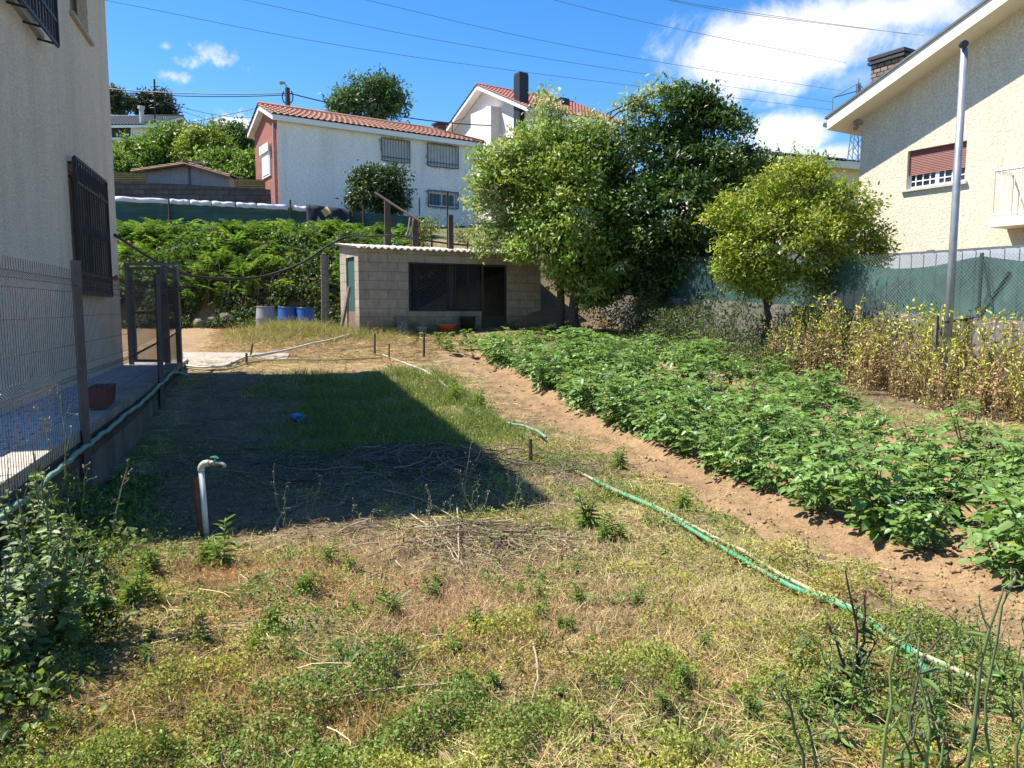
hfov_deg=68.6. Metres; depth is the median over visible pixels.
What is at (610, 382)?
potato plant
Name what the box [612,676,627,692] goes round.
leafy weed
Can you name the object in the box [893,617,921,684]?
budding weed
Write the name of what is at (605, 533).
leafy weed
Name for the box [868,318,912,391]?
withered bean plant
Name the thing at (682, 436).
potato plant
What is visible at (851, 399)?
potato plant
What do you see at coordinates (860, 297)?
withered bean plant
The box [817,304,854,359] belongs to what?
withered bean plant
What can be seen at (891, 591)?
weed stalk
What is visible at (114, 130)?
window
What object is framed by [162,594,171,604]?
leafy weed
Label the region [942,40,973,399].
metal pole
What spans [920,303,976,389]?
withered bean plant
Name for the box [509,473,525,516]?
seed stalk
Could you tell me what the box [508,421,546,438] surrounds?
garden hose
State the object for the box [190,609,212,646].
leafy weed
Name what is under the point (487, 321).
door
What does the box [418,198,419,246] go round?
stake
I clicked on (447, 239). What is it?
stake
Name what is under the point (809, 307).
withered bean plant
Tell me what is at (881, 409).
potato plant
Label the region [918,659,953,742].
budding weed
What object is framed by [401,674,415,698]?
leafy weed
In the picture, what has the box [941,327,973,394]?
withered bean plant
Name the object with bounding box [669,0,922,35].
power line
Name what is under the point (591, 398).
potato plant
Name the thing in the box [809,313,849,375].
withered bean plant
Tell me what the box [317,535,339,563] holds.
leafy weed
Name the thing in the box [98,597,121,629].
leafy weed
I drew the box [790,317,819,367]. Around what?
withered bean plant
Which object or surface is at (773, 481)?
potato plant
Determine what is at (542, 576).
leafy weed
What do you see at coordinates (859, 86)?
pylon
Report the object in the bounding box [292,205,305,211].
cloth strip
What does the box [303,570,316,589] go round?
leafy weed
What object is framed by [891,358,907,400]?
withered bean plant
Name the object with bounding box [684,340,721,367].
potato plant
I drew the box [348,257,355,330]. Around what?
side door
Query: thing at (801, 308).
withered bean plant
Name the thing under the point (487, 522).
cut stubble
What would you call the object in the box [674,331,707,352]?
potato plant
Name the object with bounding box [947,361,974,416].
withered bean plant
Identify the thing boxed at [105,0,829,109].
power line
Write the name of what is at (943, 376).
withered bean plant
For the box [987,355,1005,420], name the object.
withered bean plant
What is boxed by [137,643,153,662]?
leafy weed
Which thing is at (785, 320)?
withered bean plant
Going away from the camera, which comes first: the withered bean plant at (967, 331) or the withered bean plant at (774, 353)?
the withered bean plant at (967, 331)
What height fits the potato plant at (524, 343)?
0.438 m
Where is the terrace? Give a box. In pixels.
[0,362,164,457]
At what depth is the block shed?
20.23 m
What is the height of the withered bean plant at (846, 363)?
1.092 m
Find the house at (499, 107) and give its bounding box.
[446,71,623,219]
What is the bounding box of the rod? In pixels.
[374,192,420,221]
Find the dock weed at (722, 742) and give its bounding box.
[703,734,745,763]
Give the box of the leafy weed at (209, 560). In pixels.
[204,547,220,569]
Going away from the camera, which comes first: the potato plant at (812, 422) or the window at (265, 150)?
the potato plant at (812, 422)
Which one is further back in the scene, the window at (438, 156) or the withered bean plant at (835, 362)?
the window at (438, 156)
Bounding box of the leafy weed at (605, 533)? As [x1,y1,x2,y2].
[592,513,616,543]
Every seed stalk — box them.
[273,464,290,528]
[301,475,321,520]
[332,487,350,516]
[352,498,379,522]
[426,485,434,519]
[444,495,454,518]
[455,468,481,515]
[462,441,480,510]
[472,491,489,517]
[501,458,513,508]
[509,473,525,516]
[553,439,567,484]
[577,444,584,475]
[611,447,620,474]
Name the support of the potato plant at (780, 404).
on the ground at (784, 517)
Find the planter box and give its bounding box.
[88,383,115,408]
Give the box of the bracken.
[116,217,436,309]
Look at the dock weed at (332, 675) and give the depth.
3.36 m
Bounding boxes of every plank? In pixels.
[340,286,350,328]
[406,217,410,239]
[409,218,413,240]
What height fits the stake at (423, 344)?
0.618 m
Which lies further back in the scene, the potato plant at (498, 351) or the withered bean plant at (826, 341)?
the potato plant at (498, 351)
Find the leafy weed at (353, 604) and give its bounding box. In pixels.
[346,595,361,614]
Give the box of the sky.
[105,0,982,225]
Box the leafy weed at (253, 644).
[247,628,263,651]
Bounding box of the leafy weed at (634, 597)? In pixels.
[630,584,645,608]
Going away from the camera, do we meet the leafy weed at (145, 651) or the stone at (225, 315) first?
the leafy weed at (145, 651)
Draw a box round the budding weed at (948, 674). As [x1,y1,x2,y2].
[936,606,973,710]
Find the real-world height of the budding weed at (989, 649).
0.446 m
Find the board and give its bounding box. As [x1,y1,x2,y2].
[395,316,408,333]
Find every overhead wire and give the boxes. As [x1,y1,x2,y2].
[109,88,284,94]
[110,91,281,96]
[164,101,251,117]
[181,108,254,123]
[290,93,491,125]
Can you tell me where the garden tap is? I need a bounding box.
[192,456,226,537]
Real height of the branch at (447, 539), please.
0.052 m
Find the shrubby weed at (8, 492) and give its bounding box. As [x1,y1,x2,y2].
[0,440,53,594]
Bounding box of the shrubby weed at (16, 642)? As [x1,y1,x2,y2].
[0,545,43,692]
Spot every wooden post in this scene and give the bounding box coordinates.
[321,255,329,324]
[384,200,390,245]
[412,219,418,309]
[448,215,453,309]
[962,318,969,385]
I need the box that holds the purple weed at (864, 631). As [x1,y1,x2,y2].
[820,566,882,688]
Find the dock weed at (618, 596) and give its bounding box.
[601,591,634,607]
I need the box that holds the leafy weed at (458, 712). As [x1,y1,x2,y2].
[454,703,464,722]
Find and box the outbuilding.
[130,159,240,186]
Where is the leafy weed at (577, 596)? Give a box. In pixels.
[569,579,590,608]
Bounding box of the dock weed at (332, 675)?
[310,666,344,686]
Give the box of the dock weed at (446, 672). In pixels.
[438,667,460,677]
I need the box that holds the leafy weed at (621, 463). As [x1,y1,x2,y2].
[608,444,629,469]
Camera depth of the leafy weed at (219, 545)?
4.77 m
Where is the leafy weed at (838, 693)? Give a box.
[810,668,847,718]
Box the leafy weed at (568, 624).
[559,611,576,630]
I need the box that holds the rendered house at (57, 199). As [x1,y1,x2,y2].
[0,0,122,414]
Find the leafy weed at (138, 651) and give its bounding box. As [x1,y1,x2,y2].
[134,642,145,656]
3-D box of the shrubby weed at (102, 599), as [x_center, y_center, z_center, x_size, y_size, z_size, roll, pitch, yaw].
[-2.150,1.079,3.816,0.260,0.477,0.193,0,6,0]
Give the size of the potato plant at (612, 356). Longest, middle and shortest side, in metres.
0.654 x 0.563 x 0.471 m
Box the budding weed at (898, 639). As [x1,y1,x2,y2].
[881,611,922,663]
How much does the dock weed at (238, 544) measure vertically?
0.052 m
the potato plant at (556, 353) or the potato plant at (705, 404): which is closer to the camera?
the potato plant at (705, 404)
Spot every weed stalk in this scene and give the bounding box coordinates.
[0,421,21,452]
[33,385,77,517]
[64,462,96,522]
[109,459,132,545]
[884,566,895,614]
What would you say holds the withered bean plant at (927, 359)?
on the ground at (784, 517)
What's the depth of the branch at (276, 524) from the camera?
6.03 m
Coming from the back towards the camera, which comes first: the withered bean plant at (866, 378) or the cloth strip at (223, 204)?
the cloth strip at (223, 204)
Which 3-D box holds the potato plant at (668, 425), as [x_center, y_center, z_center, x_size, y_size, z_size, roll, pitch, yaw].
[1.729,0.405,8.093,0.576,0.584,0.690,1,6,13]
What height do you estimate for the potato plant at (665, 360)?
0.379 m
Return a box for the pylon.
[832,78,862,161]
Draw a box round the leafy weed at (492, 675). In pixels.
[484,669,503,694]
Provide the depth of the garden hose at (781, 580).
4.63 m
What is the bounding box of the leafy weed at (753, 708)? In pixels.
[740,690,762,719]
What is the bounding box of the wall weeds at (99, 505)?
[0,463,198,762]
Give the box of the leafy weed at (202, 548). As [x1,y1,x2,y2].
[194,535,215,565]
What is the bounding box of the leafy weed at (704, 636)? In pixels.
[695,627,714,651]
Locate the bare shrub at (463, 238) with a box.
[440,201,488,294]
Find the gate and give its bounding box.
[123,262,182,372]
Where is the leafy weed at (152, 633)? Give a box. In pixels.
[144,626,161,643]
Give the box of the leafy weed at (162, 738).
[157,722,176,755]
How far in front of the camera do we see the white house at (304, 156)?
30.97 m
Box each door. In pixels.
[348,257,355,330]
[481,264,506,327]
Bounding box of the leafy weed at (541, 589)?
[534,582,545,600]
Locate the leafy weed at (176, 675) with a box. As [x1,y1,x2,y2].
[163,663,179,684]
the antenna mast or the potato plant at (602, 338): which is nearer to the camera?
the potato plant at (602, 338)
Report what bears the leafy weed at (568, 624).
on the ground at (784, 517)
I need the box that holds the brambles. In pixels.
[118,221,431,328]
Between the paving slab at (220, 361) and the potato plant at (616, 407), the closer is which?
the potato plant at (616, 407)
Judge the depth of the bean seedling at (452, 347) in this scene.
15.56 m
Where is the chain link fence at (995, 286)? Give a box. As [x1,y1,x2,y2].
[583,253,1023,320]
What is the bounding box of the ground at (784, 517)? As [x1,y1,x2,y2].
[0,219,1023,767]
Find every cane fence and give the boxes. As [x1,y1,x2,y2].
[114,172,146,182]
[234,179,264,188]
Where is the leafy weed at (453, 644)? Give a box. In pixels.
[444,623,462,656]
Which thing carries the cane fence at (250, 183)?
on the ground at (784, 517)
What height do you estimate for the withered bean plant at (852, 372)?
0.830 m
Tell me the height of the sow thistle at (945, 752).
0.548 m
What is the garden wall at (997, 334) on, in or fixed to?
on the ground at (784, 517)
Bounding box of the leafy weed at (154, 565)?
[133,544,165,574]
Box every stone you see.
[192,319,205,326]
[219,313,235,322]
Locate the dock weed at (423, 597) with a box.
[413,593,433,603]
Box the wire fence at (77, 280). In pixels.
[0,255,183,533]
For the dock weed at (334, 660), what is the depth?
3.45 m
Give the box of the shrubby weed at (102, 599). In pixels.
[66,552,120,634]
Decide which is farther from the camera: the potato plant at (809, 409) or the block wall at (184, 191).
the block wall at (184, 191)
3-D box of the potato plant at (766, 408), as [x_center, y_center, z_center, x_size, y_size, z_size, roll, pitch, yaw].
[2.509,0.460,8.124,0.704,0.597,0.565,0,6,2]
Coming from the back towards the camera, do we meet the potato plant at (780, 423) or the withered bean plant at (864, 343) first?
the withered bean plant at (864, 343)
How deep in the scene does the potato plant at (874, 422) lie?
8.44 m
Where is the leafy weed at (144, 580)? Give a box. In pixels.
[123,560,155,596]
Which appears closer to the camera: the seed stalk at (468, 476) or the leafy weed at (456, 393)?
the seed stalk at (468, 476)
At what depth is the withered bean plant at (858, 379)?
12.30 m
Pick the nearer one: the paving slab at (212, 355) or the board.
the paving slab at (212, 355)
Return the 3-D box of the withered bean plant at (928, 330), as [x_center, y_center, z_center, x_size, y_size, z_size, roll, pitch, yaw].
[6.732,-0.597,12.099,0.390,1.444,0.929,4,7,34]
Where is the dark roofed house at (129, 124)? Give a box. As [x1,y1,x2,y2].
[111,105,188,148]
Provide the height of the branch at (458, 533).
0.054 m
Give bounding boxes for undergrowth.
[507,285,952,380]
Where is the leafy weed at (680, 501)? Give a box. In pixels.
[673,486,693,510]
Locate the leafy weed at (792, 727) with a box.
[787,721,798,732]
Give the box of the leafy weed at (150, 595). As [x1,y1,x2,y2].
[145,589,161,604]
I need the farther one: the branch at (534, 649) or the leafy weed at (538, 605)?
the leafy weed at (538, 605)
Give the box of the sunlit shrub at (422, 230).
[400,211,460,246]
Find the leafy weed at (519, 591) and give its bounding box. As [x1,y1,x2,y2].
[517,581,526,596]
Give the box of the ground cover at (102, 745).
[0,371,1023,767]
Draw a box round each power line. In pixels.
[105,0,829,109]
[246,0,828,101]
[368,0,839,90]
[555,0,845,62]
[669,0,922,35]
[674,0,903,33]
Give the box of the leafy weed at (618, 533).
[602,507,630,541]
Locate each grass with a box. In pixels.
[0,326,1023,767]
[5,460,962,767]
[210,356,735,548]
[212,313,433,350]
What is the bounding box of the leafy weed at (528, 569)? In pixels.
[521,562,532,576]
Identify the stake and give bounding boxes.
[245,353,247,362]
[374,334,375,354]
[388,343,389,358]
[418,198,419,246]
[423,332,424,357]
[446,191,447,309]
[529,439,531,462]
[931,315,938,394]
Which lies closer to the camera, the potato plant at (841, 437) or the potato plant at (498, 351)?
the potato plant at (841, 437)
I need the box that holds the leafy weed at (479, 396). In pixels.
[469,387,486,405]
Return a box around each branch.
[265,569,291,626]
[267,571,315,607]
[272,498,320,532]
[280,743,333,755]
[323,681,479,701]
[330,643,452,694]
[382,489,461,523]
[406,511,459,563]
[409,690,490,752]
[431,516,464,566]
[456,503,459,562]
[531,640,538,701]
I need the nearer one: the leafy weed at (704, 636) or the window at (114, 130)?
the leafy weed at (704, 636)
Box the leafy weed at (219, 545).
[201,514,239,572]
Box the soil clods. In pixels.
[449,355,1023,657]
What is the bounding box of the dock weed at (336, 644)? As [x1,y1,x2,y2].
[326,636,371,659]
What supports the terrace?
on the ground at (784, 517)
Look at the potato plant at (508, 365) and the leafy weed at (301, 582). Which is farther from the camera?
the potato plant at (508, 365)
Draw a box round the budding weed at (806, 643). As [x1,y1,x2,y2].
[785,622,814,670]
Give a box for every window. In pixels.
[6,0,59,47]
[67,155,112,296]
[69,0,94,46]
[111,128,132,137]
[259,142,270,178]
[379,136,410,165]
[401,189,409,204]
[408,262,481,310]
[425,142,458,171]
[425,188,458,209]
[900,141,966,192]
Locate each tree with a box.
[109,82,135,114]
[112,130,167,166]
[113,149,146,173]
[126,85,158,114]
[132,116,187,163]
[141,83,187,114]
[165,114,241,161]
[172,141,243,171]
[203,116,254,155]
[219,143,255,178]
[318,63,416,122]
[334,159,417,215]
[458,71,685,328]
[461,112,652,332]
[579,72,778,311]
[691,140,904,361]
[751,143,798,258]
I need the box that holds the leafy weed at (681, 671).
[673,663,690,688]
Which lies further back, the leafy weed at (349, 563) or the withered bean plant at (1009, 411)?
the withered bean plant at (1009, 411)
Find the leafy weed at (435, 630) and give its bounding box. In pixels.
[429,622,442,638]
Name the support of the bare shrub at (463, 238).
on the ground at (784, 517)
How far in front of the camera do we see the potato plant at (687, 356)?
13.61 m
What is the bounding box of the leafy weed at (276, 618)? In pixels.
[255,595,285,633]
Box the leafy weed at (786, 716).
[779,705,791,725]
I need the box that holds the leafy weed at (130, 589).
[114,564,147,608]
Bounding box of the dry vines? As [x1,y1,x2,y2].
[143,438,687,532]
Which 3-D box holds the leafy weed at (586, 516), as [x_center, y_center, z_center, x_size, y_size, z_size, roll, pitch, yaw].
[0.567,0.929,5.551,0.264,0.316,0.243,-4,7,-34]
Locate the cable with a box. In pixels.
[114,234,494,279]
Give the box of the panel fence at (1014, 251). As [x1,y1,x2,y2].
[793,245,1023,268]
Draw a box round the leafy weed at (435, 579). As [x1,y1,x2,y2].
[429,571,443,587]
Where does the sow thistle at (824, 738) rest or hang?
on the ground at (784, 517)
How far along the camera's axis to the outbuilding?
32.15 m
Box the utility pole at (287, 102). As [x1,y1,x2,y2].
[279,81,292,105]
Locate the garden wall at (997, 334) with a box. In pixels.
[583,295,1023,395]
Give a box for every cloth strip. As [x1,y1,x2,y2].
[115,196,167,203]
[170,199,188,204]
[190,200,210,205]
[212,201,234,206]
[236,202,256,208]
[257,203,287,209]
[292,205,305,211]
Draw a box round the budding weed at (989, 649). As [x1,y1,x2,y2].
[973,599,1016,695]
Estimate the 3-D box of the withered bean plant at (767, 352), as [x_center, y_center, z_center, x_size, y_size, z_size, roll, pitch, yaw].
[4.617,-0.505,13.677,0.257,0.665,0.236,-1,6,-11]
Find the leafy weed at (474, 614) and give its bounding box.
[467,600,486,635]
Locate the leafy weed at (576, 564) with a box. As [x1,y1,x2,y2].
[570,554,581,575]
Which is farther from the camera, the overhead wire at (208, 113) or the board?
the overhead wire at (208, 113)
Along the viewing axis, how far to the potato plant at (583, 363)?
12.51 m
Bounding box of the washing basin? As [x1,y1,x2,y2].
[436,324,456,331]
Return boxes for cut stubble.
[285,490,697,767]
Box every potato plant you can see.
[471,327,519,361]
[478,332,508,354]
[478,332,511,355]
[485,326,522,365]
[494,347,516,366]
[497,340,532,369]
[507,346,534,373]
[508,343,557,375]
[510,349,528,369]
[516,330,548,353]
[517,335,542,351]
[518,343,558,378]
[518,346,571,385]
[520,347,571,390]
[531,343,553,360]
[546,338,600,374]
[547,325,585,354]
[548,374,577,397]
[549,344,571,368]
[551,327,591,350]
[551,368,581,392]
[554,341,599,370]
[559,365,605,402]
[560,327,601,358]
[560,377,589,407]
[561,338,606,378]
[562,365,615,412]
[568,328,611,359]
[579,332,631,371]
[583,371,652,420]
[584,360,621,388]
[586,363,609,380]
[590,332,614,348]
[593,375,652,429]
[594,347,623,371]
[599,335,630,357]
[599,353,631,375]
[600,366,627,393]
[604,393,658,432]
[605,340,633,361]
[608,368,635,394]
[611,352,651,376]
[613,370,654,401]
[616,338,648,360]
[617,345,674,386]
[623,339,661,365]
[627,357,658,383]
[627,367,681,407]
[631,389,696,442]
[632,403,678,438]
[635,345,662,371]
[637,333,660,352]
[640,333,676,360]
[640,382,677,414]
[643,362,680,390]
[648,395,697,445]
[650,368,688,392]
[654,394,697,422]
[657,345,677,362]
[658,367,700,398]
[660,342,687,364]
[660,416,708,458]
[662,342,716,385]
[663,371,741,432]
[664,368,718,405]
[667,349,686,366]
[668,338,685,352]
[670,330,712,357]
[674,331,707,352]
[674,345,699,368]
[676,353,728,390]
[678,407,749,471]
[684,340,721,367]
[684,350,725,377]
[686,397,732,437]
[687,339,715,358]
[690,380,729,409]
[694,337,736,367]
[694,379,747,413]
[695,416,773,478]
[700,378,751,419]
[701,395,764,444]
[711,353,746,383]
[714,400,777,454]
[723,368,775,405]
[723,391,779,425]
[723,425,783,482]
[727,352,756,376]
[730,405,823,459]
[733,376,776,407]
[735,443,803,492]
[737,361,758,378]
[743,392,800,432]
[751,390,818,439]
[754,363,780,383]
[754,379,807,415]
[757,351,801,387]
[760,442,867,512]
[764,370,803,403]
[770,416,851,474]
[770,433,809,463]
[771,405,811,443]
[774,409,879,483]
[774,439,874,511]
[778,369,807,388]
[781,368,813,391]
[781,373,819,405]
[789,390,835,425]
[792,410,842,450]
[797,371,841,411]
[800,363,849,401]
[818,403,864,436]
[820,440,942,533]
[825,379,855,406]
[826,419,866,460]
[826,459,934,546]
[835,387,868,408]
[844,423,901,463]
[845,401,903,443]
[848,399,889,430]
[874,426,955,478]
[874,440,1000,527]
[881,413,945,456]
[882,483,975,549]
[888,448,984,524]
[927,398,1018,471]
[930,447,1018,504]
[954,513,1023,575]
[964,481,1023,591]
[965,475,1023,543]
[967,431,1023,483]
[970,437,1023,508]
[977,475,1023,545]
[982,429,1023,460]
[992,426,1023,485]
[994,462,1023,509]
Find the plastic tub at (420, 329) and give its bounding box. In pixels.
[417,327,426,333]
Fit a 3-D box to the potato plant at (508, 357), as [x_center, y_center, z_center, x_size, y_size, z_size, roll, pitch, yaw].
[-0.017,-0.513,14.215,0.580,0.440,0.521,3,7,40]
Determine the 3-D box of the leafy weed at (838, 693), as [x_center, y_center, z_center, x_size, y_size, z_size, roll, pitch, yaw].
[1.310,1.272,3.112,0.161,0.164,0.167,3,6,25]
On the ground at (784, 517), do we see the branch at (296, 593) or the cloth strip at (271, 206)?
the branch at (296, 593)
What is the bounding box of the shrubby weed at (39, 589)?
[0,475,68,661]
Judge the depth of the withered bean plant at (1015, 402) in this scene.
10.14 m
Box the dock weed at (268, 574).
[251,572,273,583]
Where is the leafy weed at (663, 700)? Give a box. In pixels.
[655,688,671,714]
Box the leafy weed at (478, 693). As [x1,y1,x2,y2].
[471,685,483,701]
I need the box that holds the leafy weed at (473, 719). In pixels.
[465,707,483,733]
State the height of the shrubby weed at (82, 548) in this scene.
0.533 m
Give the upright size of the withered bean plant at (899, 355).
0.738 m
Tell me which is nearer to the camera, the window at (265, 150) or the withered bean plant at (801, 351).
the withered bean plant at (801, 351)
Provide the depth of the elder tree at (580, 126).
19.30 m
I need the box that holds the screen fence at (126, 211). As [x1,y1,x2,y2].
[115,198,424,233]
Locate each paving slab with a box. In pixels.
[183,352,289,358]
[184,358,238,366]
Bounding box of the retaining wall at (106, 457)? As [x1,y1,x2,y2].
[0,359,187,569]
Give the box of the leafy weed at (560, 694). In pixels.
[554,681,565,701]
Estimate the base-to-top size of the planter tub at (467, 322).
0.400 m
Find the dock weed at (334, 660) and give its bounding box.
[315,649,361,675]
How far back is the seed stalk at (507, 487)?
6.29 m
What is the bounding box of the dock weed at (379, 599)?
[371,589,412,607]
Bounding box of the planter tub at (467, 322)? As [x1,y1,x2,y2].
[459,316,475,330]
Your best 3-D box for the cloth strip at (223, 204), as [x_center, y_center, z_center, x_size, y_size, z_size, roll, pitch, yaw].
[-9.813,-6.113,25.517,0.777,0.214,0.042,0,6,-4]
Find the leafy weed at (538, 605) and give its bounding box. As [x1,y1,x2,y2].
[530,593,552,621]
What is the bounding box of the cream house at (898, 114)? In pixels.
[823,0,1023,263]
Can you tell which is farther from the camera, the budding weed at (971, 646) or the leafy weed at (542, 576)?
the leafy weed at (542, 576)
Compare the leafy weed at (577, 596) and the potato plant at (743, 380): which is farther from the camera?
the potato plant at (743, 380)
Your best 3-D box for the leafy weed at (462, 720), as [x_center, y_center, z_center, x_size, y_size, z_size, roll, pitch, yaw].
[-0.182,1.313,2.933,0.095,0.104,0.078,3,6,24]
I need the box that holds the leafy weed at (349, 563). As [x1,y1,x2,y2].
[340,550,359,571]
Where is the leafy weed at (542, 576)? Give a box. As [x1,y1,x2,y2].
[535,570,547,582]
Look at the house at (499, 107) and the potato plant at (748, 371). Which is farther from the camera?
the house at (499, 107)
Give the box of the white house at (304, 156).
[246,101,483,226]
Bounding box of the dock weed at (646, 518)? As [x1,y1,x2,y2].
[640,516,667,523]
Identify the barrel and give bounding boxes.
[256,306,275,327]
[277,307,296,324]
[296,308,314,325]
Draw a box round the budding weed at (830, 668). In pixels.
[799,629,844,707]
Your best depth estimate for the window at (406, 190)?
32.39 m
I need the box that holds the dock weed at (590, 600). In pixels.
[569,594,598,609]
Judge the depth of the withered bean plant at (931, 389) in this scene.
10.85 m
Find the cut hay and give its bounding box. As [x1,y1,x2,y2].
[191,316,459,363]
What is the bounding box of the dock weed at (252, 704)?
[239,695,265,710]
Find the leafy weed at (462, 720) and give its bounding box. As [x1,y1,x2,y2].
[455,703,473,734]
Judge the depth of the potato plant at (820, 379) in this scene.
11.27 m
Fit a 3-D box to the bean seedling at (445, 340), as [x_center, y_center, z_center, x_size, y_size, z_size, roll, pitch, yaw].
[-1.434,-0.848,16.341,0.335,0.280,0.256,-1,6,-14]
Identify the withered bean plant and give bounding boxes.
[760,338,775,366]
[764,324,795,369]
[769,319,780,367]
[770,301,814,361]
[770,326,786,358]
[772,312,798,361]
[776,323,803,369]
[778,302,807,359]
[779,322,801,373]
[786,296,838,363]
[787,300,815,342]
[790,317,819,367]
[791,305,813,364]
[793,304,813,367]
[793,324,820,372]
[794,308,824,356]
[795,332,809,375]
[795,335,819,380]
[801,332,825,375]
[802,333,819,379]
[808,321,824,369]
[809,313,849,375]
[812,298,838,376]
[815,332,830,377]
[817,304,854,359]
[817,309,839,372]
[818,291,864,372]
[820,311,855,377]
[821,295,843,367]
[824,317,844,372]
[828,334,841,382]
[830,322,878,387]
[838,316,851,372]
[838,335,857,383]
[843,305,881,376]
[847,341,861,388]
[847,342,862,381]
[848,316,874,369]
[849,331,878,394]
[850,321,873,382]
[852,306,878,384]
[854,301,897,369]
[855,320,877,379]
[859,320,878,365]
[859,329,880,384]
[862,315,884,381]
[863,316,901,385]
[865,330,887,385]
[867,334,881,388]
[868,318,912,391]
[868,348,882,388]
[871,346,887,388]
[873,321,910,379]
[876,339,890,384]
[877,344,892,390]
[879,315,928,392]
[881,320,906,382]
[884,304,937,393]
[884,342,906,396]
[884,352,908,394]
[886,341,908,393]
[886,347,905,397]
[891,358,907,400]
[895,320,922,389]
[898,342,931,404]
[901,297,939,384]
[906,351,924,398]
[907,335,931,394]
[911,327,954,394]
[915,348,938,408]
[917,304,969,387]
[919,302,943,388]
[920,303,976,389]
[920,335,939,389]
[921,361,938,406]
[922,343,947,403]
[926,338,956,402]
[932,354,952,400]
[934,361,947,411]
[935,346,959,410]
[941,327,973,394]
[943,309,1022,409]
[946,340,989,411]
[947,351,969,405]
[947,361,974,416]
[949,305,1023,402]
[951,330,976,397]
[953,319,979,382]
[954,333,993,393]
[954,340,977,397]
[957,314,977,395]
[963,369,983,419]
[966,316,999,411]
[967,339,993,403]
[969,354,995,415]
[970,335,992,389]
[977,324,1014,398]
[979,340,1023,418]
[983,318,1018,405]
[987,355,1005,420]
[990,325,1020,402]
[992,365,1011,419]
[995,309,1023,408]
[1003,348,1023,415]
[1003,363,1023,418]
[1003,367,1023,418]
[1004,319,1023,417]
[1012,357,1023,422]
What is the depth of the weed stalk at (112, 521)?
5.21 m
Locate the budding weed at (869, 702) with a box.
[841,639,881,724]
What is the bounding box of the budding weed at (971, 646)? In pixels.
[961,607,990,656]
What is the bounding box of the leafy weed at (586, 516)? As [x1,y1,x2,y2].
[572,489,602,530]
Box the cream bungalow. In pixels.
[681,147,859,259]
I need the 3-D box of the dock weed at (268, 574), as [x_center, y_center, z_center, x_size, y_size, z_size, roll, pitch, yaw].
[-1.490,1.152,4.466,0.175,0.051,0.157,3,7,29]
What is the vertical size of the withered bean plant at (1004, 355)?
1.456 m
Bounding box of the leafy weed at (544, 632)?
[537,628,548,645]
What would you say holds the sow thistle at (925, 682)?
on the ground at (784, 517)
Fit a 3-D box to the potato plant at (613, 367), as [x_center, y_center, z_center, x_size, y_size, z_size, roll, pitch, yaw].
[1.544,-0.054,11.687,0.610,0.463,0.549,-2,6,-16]
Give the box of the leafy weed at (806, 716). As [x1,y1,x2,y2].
[793,685,818,725]
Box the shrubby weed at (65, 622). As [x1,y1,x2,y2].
[34,467,93,652]
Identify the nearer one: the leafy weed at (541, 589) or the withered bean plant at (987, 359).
the leafy weed at (541, 589)
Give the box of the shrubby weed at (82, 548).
[49,499,93,575]
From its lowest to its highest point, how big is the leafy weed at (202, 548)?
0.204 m
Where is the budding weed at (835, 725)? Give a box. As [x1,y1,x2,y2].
[823,681,856,747]
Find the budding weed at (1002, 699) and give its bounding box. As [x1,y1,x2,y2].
[988,629,1023,730]
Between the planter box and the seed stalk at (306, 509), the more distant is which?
the planter box
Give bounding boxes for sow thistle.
[772,673,839,767]
[855,617,949,767]
[877,694,968,767]
[888,617,995,767]
[960,576,1018,767]
[962,567,1023,767]
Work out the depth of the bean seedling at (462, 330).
18.38 m
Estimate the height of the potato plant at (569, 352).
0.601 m
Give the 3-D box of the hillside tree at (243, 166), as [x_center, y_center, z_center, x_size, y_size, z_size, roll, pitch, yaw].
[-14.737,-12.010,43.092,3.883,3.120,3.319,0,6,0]
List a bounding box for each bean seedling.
[433,337,448,347]
[439,339,453,350]
[443,343,456,354]
[454,339,467,346]
[460,329,470,337]
[465,338,474,348]
[465,345,481,357]
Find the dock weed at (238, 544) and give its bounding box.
[226,541,250,548]
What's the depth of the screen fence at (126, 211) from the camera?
25.64 m
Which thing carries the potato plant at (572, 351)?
on the ground at (784, 517)
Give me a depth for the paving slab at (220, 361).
14.72 m
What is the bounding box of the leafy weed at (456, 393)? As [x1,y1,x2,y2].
[446,373,464,401]
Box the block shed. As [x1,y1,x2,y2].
[334,243,540,333]
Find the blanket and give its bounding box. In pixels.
[306,204,352,225]
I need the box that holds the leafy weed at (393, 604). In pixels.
[375,582,404,616]
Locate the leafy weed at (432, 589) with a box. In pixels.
[418,572,441,599]
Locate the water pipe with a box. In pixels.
[184,333,357,367]
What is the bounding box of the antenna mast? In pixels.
[149,79,160,127]
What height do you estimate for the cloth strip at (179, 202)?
0.208 m
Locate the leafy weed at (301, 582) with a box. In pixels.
[291,572,309,594]
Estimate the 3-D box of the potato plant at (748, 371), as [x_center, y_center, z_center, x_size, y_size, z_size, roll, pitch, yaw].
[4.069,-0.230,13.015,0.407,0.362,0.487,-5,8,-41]
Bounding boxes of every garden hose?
[0,371,189,521]
[184,357,381,370]
[382,354,477,414]
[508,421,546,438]
[575,470,991,686]
[593,478,932,677]
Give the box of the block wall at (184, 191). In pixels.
[114,181,270,204]
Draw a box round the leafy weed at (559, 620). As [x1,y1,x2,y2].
[555,611,563,627]
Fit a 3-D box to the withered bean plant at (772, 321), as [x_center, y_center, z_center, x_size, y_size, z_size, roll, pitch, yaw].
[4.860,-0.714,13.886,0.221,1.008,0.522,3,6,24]
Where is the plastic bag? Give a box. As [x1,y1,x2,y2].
[291,413,305,422]

